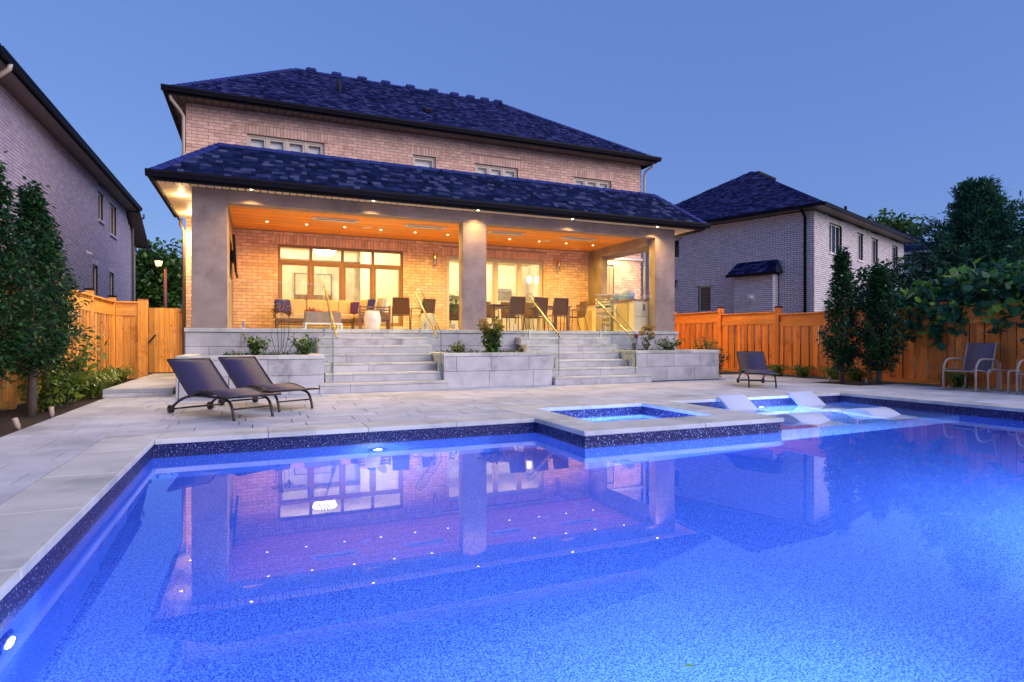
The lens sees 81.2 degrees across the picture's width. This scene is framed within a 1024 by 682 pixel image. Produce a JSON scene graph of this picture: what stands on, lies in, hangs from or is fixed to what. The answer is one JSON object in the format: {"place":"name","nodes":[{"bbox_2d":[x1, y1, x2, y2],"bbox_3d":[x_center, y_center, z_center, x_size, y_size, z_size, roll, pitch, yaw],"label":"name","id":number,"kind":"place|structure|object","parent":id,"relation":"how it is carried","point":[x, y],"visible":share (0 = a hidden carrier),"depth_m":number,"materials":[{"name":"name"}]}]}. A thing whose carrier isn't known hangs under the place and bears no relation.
{"place":"outdoors","nodes":[
{"label":"outdoors","id":0,"kind":"place"},
{"bbox_2d":[102,373,175,397],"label":"path","id":1,"kind":"structure","parent":0,"point":[160,384],"depth_m":10.99,"materials":[{"name":"stone"}]},
{"bbox_2d":[315,337,448,393],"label":"stone staircase","id":2,"kind":"structure","parent":0,"point":[374,364],"depth_m":12.56,"materials":[{"name":"stone"}]},
{"bbox_2d":[321,287,337,380],"bbox_3d":[-3.857,-0.202,12.555,0.138,2.005,1.966,0,0,-23],"label":"glass railing","id":3,"kind":"object","parent":2,"relation":"on","point":[332,329],"visible":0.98,"depth_m":12.39,"materials":[{"name":"white"}]},
{"bbox_2d":[415,290,440,378],"bbox_3d":[-1.888,-0.202,13.399,0.138,2.005,1.966,0,0,-23],"label":"glass railing","id":4,"kind":"object","parent":2,"relation":"on","point":[436,335],"visible":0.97,"depth_m":13.12,"materials":[{"name":"white"}]},
{"bbox_2d":[0,346,1023,436],"bbox_3d":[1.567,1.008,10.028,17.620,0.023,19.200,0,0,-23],"label":"mulch bed","id":5,"kind":"object","parent":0,"point":[7,426],"visible":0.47,"depth_m":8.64,"materials":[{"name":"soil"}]},
{"bbox_2d":[0,151,61,388],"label":"columnar hornbeam","id":6,"kind":"object","parent":5,"relation":"on","point":[19,339],"visible":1,"depth_m":7.01,"materials":[{"name":"green plant"}]},
{"bbox_2d":[4,365,87,411],"bbox_3d":[-6.769,0.705,8.562,0.859,0.724,1.005,0,0,9],"label":"shrub","id":7,"kind":"object","parent":5,"relation":"on","point":[46,398],"visible":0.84,"depth_m":8.64,"materials":[{"name":"green plant"}]},
{"bbox_2d":[0,175,95,416],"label":"columnar hornbeam","id":8,"kind":"object","parent":5,"relation":"on","point":[31,209],"visible":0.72,"depth_m":8.00,"materials":[{"name":"green plant"}]},
{"bbox_2d":[17,220,94,387],"bbox_3d":[-7.149,-0.430,9.193,1.141,2.963,1.152,0,0,19],"label":"columnar hornbeam","id":9,"kind":"object","parent":5,"relation":"on","point":[76,287],"visible":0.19,"depth_m":9.32,"materials":[{"name":"green plant"}]},
{"bbox_2d":[0,269,116,409],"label":"wooden fence","id":10,"kind":"object","parent":5,"relation":"on","point":[93,314],"visible":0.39,"depth_m":13.23,"materials":[{"name":"brown wood"}]},
{"bbox_2d":[19,322,110,403],"bbox_3d":[-7.259,0.387,9.678,1.344,1.392,1.456,0,0,-23],"label":"shrub","id":11,"kind":"object","parent":5,"relation":"on","point":[77,361],"visible":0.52,"depth_m":9.67,"materials":[{"name":"green plant"}]},
{"bbox_2d":[0,43,151,382],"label":"brick house","id":12,"kind":"structure","parent":5,"relation":"on","point":[96,213],"depth_m":19.25,"materials":[{"name":"brick"}]},
{"bbox_2d":[109,204,117,239],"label":"window","id":13,"kind":"structure","parent":12,"relation":"in","point":[111,208],"depth_m":25.19,"materials":[{"name":"white glass"}]},
{"bbox_2d":[78,372,121,397],"bbox_3d":[-7.487,0.772,10.568,1.016,0.457,1.019,0,0,18],"label":"daylily","id":14,"kind":"object","parent":5,"relation":"on","point":[90,392],"visible":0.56,"depth_m":10.53,"materials":[{"name":"green plant"}]},
{"bbox_2d":[81,369,124,392],"bbox_3d":[-7.920,0.771,11.411,1.007,0.458,0.931,0,0,-33],"label":"daylily","id":15,"kind":"object","parent":5,"relation":"on","point":[110,372],"visible":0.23,"depth_m":11.46,"materials":[{"name":"green plant"}]},
{"bbox_2d":[97,365,139,386],"bbox_3d":[-8.710,0.771,13.155,1.058,0.458,1.019,0,0,13],"label":"daylily","id":16,"kind":"object","parent":5,"relation":"on","point":[122,372],"visible":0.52,"depth_m":13.15,"materials":[{"name":"green plant"}]},
{"bbox_2d":[115,298,149,378],"bbox_3d":[-9.879,-0.040,15.567,0.740,2.180,0.180,0,0,-23],"label":"wooden fence","id":17,"kind":"object","parent":5,"relation":"on","point":[132,334],"visible":0.89,"depth_m":15.55,"materials":[{"name":"brown wood"}]},
{"bbox_2d":[148,308,181,372],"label":"wooden gate","id":18,"kind":"structure","parent":17,"relation":"attached to","point":[172,317],"depth_m":15.82,"materials":[{"name":"brown wood"}]},
{"bbox_2d":[135,237,181,307],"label":"broadleaf tree","id":19,"kind":"object","parent":5,"relation":"on","point":[150,284],"visible":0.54,"depth_m":41.18,"materials":[{"name":"green plant"}]},
{"bbox_2d":[154,257,166,357],"bbox_3d":[-20.438,-1.942,34.721,0.657,5.885,0.479,0,0,-1],"label":"street lamp","id":20,"kind":"object","parent":5,"relation":"on","point":[158,261],"visible":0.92,"depth_m":34.77,"materials":[{"name":"black metal"}]},
{"bbox_2d":[145,67,710,354],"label":"brick house","id":21,"kind":"structure","parent":5,"relation":"on","point":[296,150],"depth_m":16.85,"materials":[{"name":"beige brick"}]},
{"bbox_2d":[231,234,238,277],"bbox_3d":[-6.786,-2.050,14.608,0.152,0.881,1.500,0,0,-23],"label":"television","id":22,"kind":"object","parent":21,"relation":"attached to","point":[234,259],"visible":1,"depth_m":13.97,"materials":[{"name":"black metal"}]},
{"bbox_2d":[247,134,323,154],"bbox_3d":[-6.378,-4.995,16.893,2.040,1.390,0.140,0,0,-23],"label":"window","id":23,"kind":"structure","parent":21,"relation":"in","point":[252,140],"depth_m":16.86,"materials":[{"name":"white glass"}]},
{"bbox_2d":[294,273,331,300],"bbox_3d":[-7.103,-1.655,21.351,1.280,1.510,0.032,0,0,-23],"label":"wall art","id":24,"kind":"object","parent":21,"relation":"attached to","point":[321,281],"depth_m":21.37,"materials":[{"name":"beige"}]},
{"bbox_2d":[312,216,359,222],"bbox_3d":[-4.443,-3.038,15.068,1.140,0.061,0.300,0,0,-23],"label":"ceiling heater","id":25,"kind":"object","parent":21,"relation":"attached to","point":[334,219],"visible":1,"depth_m":14.97,"materials":[{"name":"white metal"}]},
{"bbox_2d":[278,244,404,328],"bbox_3d":[-4.934,-1.530,17.420,3.630,2.360,0.210,0,0,-23],"label":"window","id":26,"kind":"structure","parent":21,"relation":"in","point":[310,264],"depth_m":17.42,"materials":[{"name":"wood"}]},
{"bbox_2d":[413,155,434,167],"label":"window","id":27,"kind":"structure","parent":21,"relation":"in","point":[423,161],"depth_m":18.47,"materials":[{"name":"white glass"}]},
{"bbox_2d":[403,224,447,229],"bbox_3d":[-2.311,-3.038,15.982,1.140,0.061,0.300,0,0,-23],"label":"ceiling heater","id":28,"kind":"object","parent":21,"relation":"attached to","point":[425,226],"visible":1,"depth_m":15.88,"materials":[{"name":"white metal"}]},
{"bbox_2d":[449,304,458,327],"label":"indoor chair","id":29,"kind":"object","parent":21,"relation":"on","point":[454,317],"visible":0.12,"depth_m":20.39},
{"bbox_2d":[449,273,458,327],"bbox_3d":[-2.079,-1.480,23.707,1.950,2.400,0.680,0,0,-23],"label":"window","id":30,"kind":"structure","parent":21,"relation":"on","point":[453,282],"depth_m":23.55,"materials":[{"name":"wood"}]},
{"bbox_2d":[446,256,541,330],"bbox_3d":[-0.538,-1.472,19.347,3.370,2.396,0.130,0,0,-23],"label":"sliding door","id":31,"kind":"structure","parent":21,"relation":"in","point":[494,261],"depth_m":19.41,"materials":[{"name":"beige glass"}]},
{"bbox_2d":[475,164,516,177],"bbox_3d":[-0.537,-4.975,19.396,1.490,1.350,0.140,0,0,-23],"label":"window","id":32,"kind":"structure","parent":21,"relation":"in","point":[484,169],"depth_m":19.41,"materials":[{"name":"white glass"}]},
{"bbox_2d":[486,273,515,328],"bbox_3d":[-0.441,-1.505,24.390,1.500,2.450,0.735,0,0,-23],"label":"window","id":33,"kind":"structure","parent":21,"relation":"on","point":[506,286],"depth_m":24.10,"materials":[{"name":"glass"}]},
{"bbox_2d":[498,289,511,300],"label":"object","id":34,"kind":"structure","parent":33,"relation":"in","point":[502,296],"depth_m":24.10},
{"bbox_2d":[486,230,525,235],"bbox_3d":[-0.169,-3.038,16.899,1.100,0.061,0.300,0,0,-23],"label":"ceiling heater","id":35,"kind":"object","parent":21,"relation":"attached to","point":[505,233],"visible":0.98,"depth_m":16.81,"materials":[{"name":"white metal"}]},
{"bbox_2d":[560,236,597,240],"bbox_3d":[1.991,-3.038,17.825,1.140,0.061,0.300,0,0,-23],"label":"ceiling heater","id":36,"kind":"object","parent":21,"relation":"attached to","point":[578,238],"visible":1,"depth_m":17.72,"materials":[{"name":"white metal"}]},
{"bbox_2d":[574,177,609,188],"bbox_3d":[2.744,-4.955,20.802,1.470,1.310,0.140,0,0,-23],"label":"window","id":37,"kind":"structure","parent":21,"relation":"in","point":[579,181],"depth_m":20.81,"materials":[{"name":"white glass"}]},
{"bbox_2d":[607,265,612,293],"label":"window","id":38,"kind":"structure","parent":21,"relation":"in","point":[610,267],"depth_m":21.05,"materials":[{"name":"white glass"}]},
{"bbox_2d":[767,364,789,376],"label":"daylily","id":39,"kind":"object","parent":5,"relation":"on","point":[778,369],"visible":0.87,"depth_m":16.84,"materials":[{"name":"green plant"}]},
{"bbox_2d":[641,171,919,363],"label":"brick house","id":40,"kind":"structure","parent":5,"relation":"on","point":[764,242],"depth_m":28.23,"materials":[{"name":"white brick"}]},
{"bbox_2d":[697,286,710,312],"bbox_3d":[9.645,-2.050,29.849,0.200,1.380,0.800,0,0,-43],"label":"window","id":41,"kind":"structure","parent":40,"relation":"in","point":[704,291],"depth_m":29.92,"materials":[{"name":"glass"}]},
{"bbox_2d":[829,223,839,254],"bbox_3d":[14.970,-4.685,27.741,1.690,1.450,0.200,0,0,-43],"label":"window","id":42,"kind":"structure","parent":40,"relation":"in","point":[834,231],"depth_m":27.88,"materials":[{"name":"white metal"}]},
{"bbox_2d":[787,365,814,377],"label":"daylily","id":43,"kind":"object","parent":5,"relation":"on","point":[802,371],"visible":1,"depth_m":16.26,"materials":[{"name":"green plant"}]},
{"bbox_2d":[818,366,838,379],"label":"daylily","id":44,"kind":"object","parent":5,"relation":"on","point":[832,373],"visible":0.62,"depth_m":15.42,"materials":[{"name":"green plant"}]},
{"bbox_2d":[675,299,1023,389],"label":"wooden fence","id":45,"kind":"object","parent":5,"relation":"on","point":[922,362],"visible":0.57,"depth_m":16.14,"materials":[{"name":"brown wood"}]},
{"bbox_2d":[845,367,868,380],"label":"daylily","id":46,"kind":"object","parent":5,"relation":"on","point":[854,376],"visible":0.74,"depth_m":14.82,"materials":[{"name":"green plant"}]},
{"bbox_2d":[867,208,927,235],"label":"broadleaf tree","id":47,"kind":"object","parent":5,"relation":"on","point":[894,223],"visible":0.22,"depth_m":53.10,"materials":[{"name":"green plant"}]},
{"bbox_2d":[836,257,967,376],"bbox_3d":[10.872,-0.654,16.535,3.011,3.334,3.750,0,0,-9],"label":"broadleaf tree","id":48,"kind":"object","parent":5,"relation":"on","point":[897,283],"visible":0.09,"depth_m":16.21,"materials":[{"name":"green plant"}]},
{"bbox_2d":[903,225,927,239],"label":"broadleaf tree","id":49,"kind":"object","parent":5,"relation":"on","point":[916,232],"visible":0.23,"depth_m":49.72,"materials":[{"name":"green plant"}]},
{"bbox_2d":[883,224,951,290],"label":"brick house","id":50,"kind":"structure","parent":5,"relation":"on","point":[908,249],"depth_m":42.70,"materials":[{"name":"brick"}]},
{"bbox_2d":[822,174,1023,378],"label":"cedar tree","id":51,"kind":"object","parent":5,"relation":"on","point":[981,219],"visible":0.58,"depth_m":15.52,"materials":[{"name":"green plant"}]},
{"bbox_2d":[881,256,1023,351],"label":"grapevine","id":52,"kind":"object","parent":5,"relation":"on","point":[1001,290],"visible":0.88,"depth_m":12.94,"materials":[{"name":"green plant"}]},
{"bbox_2d":[934,372,978,387],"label":"daylily","id":53,"kind":"object","parent":5,"relation":"on","point":[957,378],"visible":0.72,"depth_m":12.74,"materials":[{"name":"green plant"}]},
{"bbox_2d":[966,235,1023,346],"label":"broadleaf tree","id":54,"kind":"object","parent":5,"relation":"on","point":[1018,247],"visible":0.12,"depth_m":14.21,"materials":[{"name":"green plant"}]},
{"bbox_2d":[974,190,1023,357],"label":"cedar tree","id":55,"kind":"object","parent":5,"relation":"on","point":[1020,210],"visible":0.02,"depth_m":15.50,"materials":[{"name":"green plant"}]},
{"bbox_2d":[0,374,1023,504],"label":"pool deck","id":56,"kind":"structure","parent":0,"point":[31,455],"depth_m":8.98,"materials":[{"name":"stone"}]},
{"bbox_2d":[167,358,281,420],"bbox_3d":[-3.907,0.623,8.065,1.721,0.754,0.626,0,0,34],"label":"sun lounger","id":57,"kind":"object","parent":56,"relation":"on","point":[200,377],"visible":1,"depth_m":8.23,"materials":[{"name":"fabric"}]},
{"bbox_2d":[175,353,324,397],"bbox_3d":[-5.139,0.632,11.874,2.495,0.735,2.220,0,0,-23],"label":"stone planter","id":58,"kind":"object","parent":56,"relation":"on","point":[306,371],"visible":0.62,"depth_m":11.11,"materials":[{"name":"stone"}]},
{"bbox_2d":[242,334,270,354],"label":"shrub","id":59,"kind":"object","parent":58,"relation":"on","point":[255,349],"visible":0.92,"depth_m":11.86,"materials":[{"name":"green plant"}]},
{"bbox_2d":[221,349,308,355],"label":"ground cover","id":60,"kind":"object","parent":58,"relation":"on","point":[271,353],"visible":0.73,"depth_m":11.98,"materials":[{"name":"green plant"}]},
{"bbox_2d":[270,304,294,353],"bbox_3d":[-4.642,-0.239,12.069,0.494,1.144,0.310,0,0,-36],"label":"dried hydrangea","id":61,"kind":"object","parent":58,"relation":"on","point":[285,312],"visible":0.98,"depth_m":12.08,"materials":[{"name":"brown plant"}]},
{"bbox_2d":[288,333,319,354],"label":"shrub","id":62,"kind":"object","parent":58,"relation":"on","point":[305,347],"visible":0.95,"depth_m":12.38,"materials":[{"name":"green plant"}]},
{"bbox_2d":[218,356,319,411],"bbox_3d":[-3.682,0.623,9.004,1.721,0.754,0.626,0,0,36],"label":"sun lounger","id":63,"kind":"object","parent":56,"relation":"on","point":[245,371],"visible":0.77,"depth_m":9.21,"materials":[{"name":"fabric"}]},
{"bbox_2d":[428,351,552,387],"bbox_3d":[-0.643,0.627,13.931,2.570,0.745,1.980,0,0,-23],"label":"stone planter","id":64,"kind":"object","parent":56,"relation":"on","point":[495,369],"visible":0.77,"depth_m":13.01,"materials":[{"name":"stone"}]},
{"bbox_2d":[448,340,466,352],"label":"shrub","id":65,"kind":"object","parent":64,"relation":"in","point":[458,347],"visible":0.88,"depth_m":13.67,"materials":[{"name":"green plant"}]},
{"bbox_2d":[437,348,524,352],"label":"ground cover","id":66,"kind":"object","parent":64,"relation":"in","point":[472,351],"visible":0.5,"depth_m":14.07,"materials":[{"name":"green plant"}]},
{"bbox_2d":[477,317,504,352],"bbox_3d":[-0.477,-0.096,14.015,0.663,0.978,0.842,0,0,11],"label":"hydrangea","id":67,"kind":"object","parent":64,"relation":"in","point":[492,336],"visible":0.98,"depth_m":13.95,"materials":[{"name":"green plant"}]},
{"bbox_2d":[0,390,1023,623],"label":"pool","id":68,"kind":"structure","parent":56,"relation":"in","point":[46,521],"depth_m":6.22,"materials":[{"name":"stone"}]},
{"bbox_2d":[0,401,1023,681],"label":"pool water","id":69,"kind":"structure","parent":68,"relation":"in","point":[844,547],"depth_m":3.13,"materials":[{"name":"blue liquid"}]},
{"bbox_2d":[717,394,829,421],"bbox_3d":[4.187,1.199,9.433,0.580,0.513,2.170,0,0,-20],"label":"pool lounger","id":70,"kind":"object","parent":68,"relation":"on","point":[737,402],"visible":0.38,"depth_m":10.11,"materials":[{"name":"white plastic"}]},
{"bbox_2d":[786,391,899,415],"bbox_3d":[5.696,1.199,10.146,0.580,0.513,2.170,0,0,-18],"label":"pool lounger","id":71,"kind":"object","parent":68,"relation":"on","point":[805,398],"visible":0.41,"depth_m":10.81,"materials":[{"name":"white plastic"}]},
{"bbox_2d":[493,399,783,435],"bbox_3d":[1.611,1.497,8.444,2.977,1.006,2.805,0,0,-23],"label":"spa","id":72,"kind":"object","parent":56,"relation":"in","point":[674,415],"visible":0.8,"depth_m":7.97,"materials":[{"name":"stone"}]},
{"bbox_2d":[576,414,662,422],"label":"spa water","id":73,"kind":"structure","parent":72,"relation":"in","point":[595,419],"depth_m":9.14,"materials":[{"name":"blue liquid"}]},
{"bbox_2d":[613,349,718,380],"bbox_3d":[3.926,0.618,16.024,2.620,0.765,1.730,0,0,-23],"label":"stone planter","id":74,"kind":"object","parent":56,"relation":"on","point":[678,364],"visible":0.81,"depth_m":15.22,"materials":[{"name":"stone"}]},
{"bbox_2d":[639,324,654,349],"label":"hydrangea","id":75,"kind":"object","parent":74,"relation":"in","point":[649,335],"visible":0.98,"depth_m":15.88,"materials":[{"name":"green plant"}]},
{"bbox_2d":[654,336,684,349],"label":"shrub","id":76,"kind":"object","parent":74,"relation":"in","point":[664,344],"visible":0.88,"depth_m":16.26,"materials":[{"name":"green plant"}]},
{"bbox_2d":[699,338,728,376],"bbox_3d":[5.588,0.459,16.514,0.793,1.207,0.786,0,0,-23],"label":"shrub","id":77,"kind":"object","parent":56,"relation":"on","point":[721,358],"visible":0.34,"depth_m":16.41,"materials":[{"name":"green plant"}]},
{"bbox_2d":[736,351,778,387],"bbox_3d":[5.503,0.623,13.451,0.626,0.754,1.721,0,0,13],"label":"sun lounger","id":78,"kind":"object","parent":56,"relation":"on","point":[751,362],"visible":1,"depth_m":13.94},
{"bbox_2d":[815,245,867,383],"bbox_3d":[7.752,-0.606,14.103,1.088,3.313,1.190,0,0,-23],"label":"columnar hornbeam","id":79,"kind":"object","parent":56,"relation":"on","point":[843,355],"visible":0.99,"depth_m":13.93,"materials":[{"name":"green plant"}]},
{"bbox_2d":[849,258,909,384],"bbox_3d":[8.415,-0.425,13.746,1.134,2.951,1.358,0,0,-8],"label":"columnar hornbeam","id":80,"kind":"object","parent":56,"relation":"on","point":[879,284],"visible":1,"depth_m":13.57,"materials":[{"name":"green plant"}]},
{"bbox_2d":[942,343,998,391],"bbox_3d":[9.321,0.517,12.131,0.814,0.972,0.638,0,0,-23],"label":"patio armchair","id":81,"kind":"object","parent":56,"relation":"on","point":[979,358],"visible":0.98,"depth_m":12.20,"materials":[{"name":"fabric"}]},
{"bbox_2d":[987,369,1021,393],"bbox_3d":[9.505,0.771,11.536,0.437,0.450,0.374,0,0,-23],"label":"side table","id":82,"kind":"object","parent":56,"relation":"on","point":[1000,378],"visible":0.91,"depth_m":11.60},
{"bbox_2d":[1016,359,1023,394],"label":"patio armchair","id":83,"kind":"object","parent":56,"relation":"on","point":[1017,368],"visible":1,"depth_m":11.15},
{"bbox_2d":[0,0,1023,305],"label":"sky","id":84,"kind":"structure","parent":0,"point":[867,107],"materials":[{"name":"blue"}]},
{"bbox_2d":[516,337,651,384],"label":"stone staircase","id":85,"kind":"structure","parent":0,"point":[580,360],"depth_m":14.72,"materials":[{"name":"stone"}]},
{"bbox_2d":[526,294,561,373],"bbox_3d":[0.744,-0.202,14.612,0.138,2.005,1.809,0,0,-23],"label":"glass railing","id":86,"kind":"object","parent":85,"relation":"on","point":[554,329],"visible":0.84,"depth_m":14.51,"materials":[{"name":"white"}]},
{"bbox_2d":[595,296,635,372],"bbox_3d":[2.640,-0.202,15.425,0.138,2.005,1.809,0,0,-23],"label":"glass railing","id":87,"kind":"object","parent":85,"relation":"on","point":[619,324],"visible":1,"depth_m":15.07,"materials":[{"name":"white"}]},
{"bbox_2d":[618,291,634,300],"bbox_3d":[3.502,-1.375,18.215,0.535,0.310,0.476,0,0,30],"label":"grill cover","id":88,"kind":"object","parent":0,"point":[626,295],"visible":0.88,"depth_m":18.02,"materials":[{"name":"grey metal"}]},
{"label":"ground","id":89,"kind":"structure","parent":0,"visible":0},
{"bbox_2d":[184,328,677,355],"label":"stone terrace","id":90,"kind":"structure","parent":89,"relation":"on","point":[212,341],"depth_m":13.93,"materials":[{"name":"stone"}]},
{"bbox_2d":[302,311,342,328],"bbox_3d":[-4.697,-0.494,14.796,0.890,0.440,0.670,0,0,-23],"label":"coffee table","id":91,"kind":"object","parent":90,"relation":"on","point":[315,318],"visible":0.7,"depth_m":14.52,"materials":[{"name":"grey"}]},
{"bbox_2d":[273,299,390,328],"bbox_3d":[-4.848,-0.705,16.039,2.860,0.862,1.595,0,0,-23],"label":"outdoor sofa","id":92,"kind":"object","parent":90,"relation":"on","point":[299,306],"visible":0.53,"depth_m":16.19,"materials":[{"name":"fabric"}]},
{"bbox_2d":[274,299,291,312],"bbox_3d":[-6.108,-0.924,15.932,0.420,0.386,0.130,0,-18,-41],"label":"throw pillow","id":93,"kind":"object","parent":92,"relation":"on","point":[284,302],"visible":0.65,"depth_m":15.87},
{"bbox_2d":[364,311,380,328],"bbox_3d":[-3.431,-0.508,14.686,0.420,0.468,0.417,0,0,-23],"label":"garden stool","id":94,"kind":"object","parent":90,"relation":"on","point":[372,319],"visible":0.81,"depth_m":14.52,"materials":[{"name":"white ceramic"}]},
{"bbox_2d":[392,297,409,328],"bbox_3d":[-3.091,-0.734,16.638,0.528,0.927,0.588,0,0,-11],"label":"dining chair","id":95,"kind":"object","parent":90,"relation":"on","point":[400,306],"visible":0.97,"depth_m":16.42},
{"bbox_2d":[410,298,435,329],"bbox_3d":[-2.523,-0.734,17.047,0.528,0.927,0.588,0,0,-45],"label":"dining chair","id":96,"kind":"object","parent":90,"relation":"on","point":[431,303],"visible":0.66,"depth_m":16.91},
{"bbox_2d":[420,313,434,329],"bbox_3d":[-2.265,-0.508,16.001,0.420,0.468,0.417,0,0,-23],"label":"garden stool","id":97,"kind":"object","parent":90,"relation":"on","point":[423,319],"visible":0.67,"depth_m":15.84,"materials":[{"name":"white ceramic"}]},
{"bbox_2d":[449,290,458,327],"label":"potted plant","id":98,"kind":"object","parent":90,"relation":"on","point":[452,308],"visible":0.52,"depth_m":19.53,"materials":[{"name":"green plant"}]},
{"bbox_2d":[500,302,522,329],"bbox_3d":[-0.035,-0.734,18.110,0.528,0.927,0.588,0,0,-23],"label":"dining chair","id":99,"kind":"object","parent":90,"relation":"on","point":[505,311],"visible":0.48,"depth_m":18.22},
{"bbox_2d":[501,296,525,329],"bbox_3d":[0.054,-0.734,16.277,0.528,0.927,0.588,0,0,-23],"label":"dining chair","id":100,"kind":"object","parent":90,"relation":"on","point":[516,306],"visible":0.91,"depth_m":16.08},
{"bbox_2d":[486,304,572,330],"bbox_3d":[0.404,-0.644,17.340,2.560,0.740,0.960,0,0,-23],"label":"dining table","id":101,"kind":"object","parent":90,"relation":"on","point":[493,307],"visible":0.42,"depth_m":17.17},
{"bbox_2d":[525,303,544,328],"bbox_3d":[0.656,-0.734,18.406,0.528,0.927,0.588,0,0,-20],"label":"dining chair","id":102,"kind":"object","parent":90,"relation":"on","point":[528,312],"visible":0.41,"depth_m":18.56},
{"bbox_2d":[523,297,548,330],"bbox_3d":[0.673,-0.734,16.542,0.528,0.927,0.588,0,0,-28],"label":"dining chair","id":103,"kind":"object","parent":90,"relation":"on","point":[542,302],"visible":0.75,"depth_m":16.37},
{"bbox_2d":[544,298,568,330],"bbox_3d":[1.266,-0.734,16.796,0.528,0.927,0.588,0,0,-21],"label":"dining chair","id":104,"kind":"object","parent":90,"relation":"on","point":[560,307],"visible":0.81,"depth_m":16.60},
{"bbox_2d":[563,301,587,330],"bbox_3d":[1.923,-0.734,17.959,0.588,0.927,0.528,0,0,-23],"label":"dining chair","id":105,"kind":"object","parent":90,"relation":"on","point":[582,310],"visible":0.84,"depth_m":17.98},
{"bbox_2d":[595,293,620,330],"bbox_3d":[3.070,-0.873,18.863,0.617,1.198,0.920,0,0,-23],"label":"barbecue grill","id":106,"kind":"object","parent":90,"relation":"on","point":[603,317],"visible":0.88,"depth_m":18.66,"materials":[{"name":"metal"}]},
{"bbox_2d":[596,314,602,330],"bbox_3d":[2.770,-0.597,18.996,0.025,0.525,0.400,0,0,-23],"label":"door","id":107,"kind":"structure","parent":106,"relation":"in","point":[599,317],"depth_m":18.95,"materials":[{"name":"wood"}]},
{"bbox_2d":[576,299,648,330],"bbox_3d":[3.192,-0.747,18.992,0.754,0.945,3.340,0,0,-23],"label":"outdoor kitchen","id":108,"kind":"object","parent":90,"relation":"on","point":[633,314],"visible":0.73,"depth_m":17.72,"materials":[{"name":"beige stone"}]},
{"bbox_2d":[584,311,591,330],"bbox_3d":[2.492,-0.664,19.753,0.059,0.660,0.450,0,0,-23],"label":"cabinet door","id":109,"kind":"structure","parent":108,"relation":"in","point":[588,315],"depth_m":19.70,"materials":[{"name":"wood"}]},
{"bbox_2d":[616,303,627,328],"bbox_3d":[3.287,-0.744,17.890,0.063,0.740,0.600,0,0,-23],"label":"cabinet door","id":110,"kind":"structure","parent":108,"relation":"in","point":[622,309],"depth_m":17.87,"materials":[{"name":"wood"}]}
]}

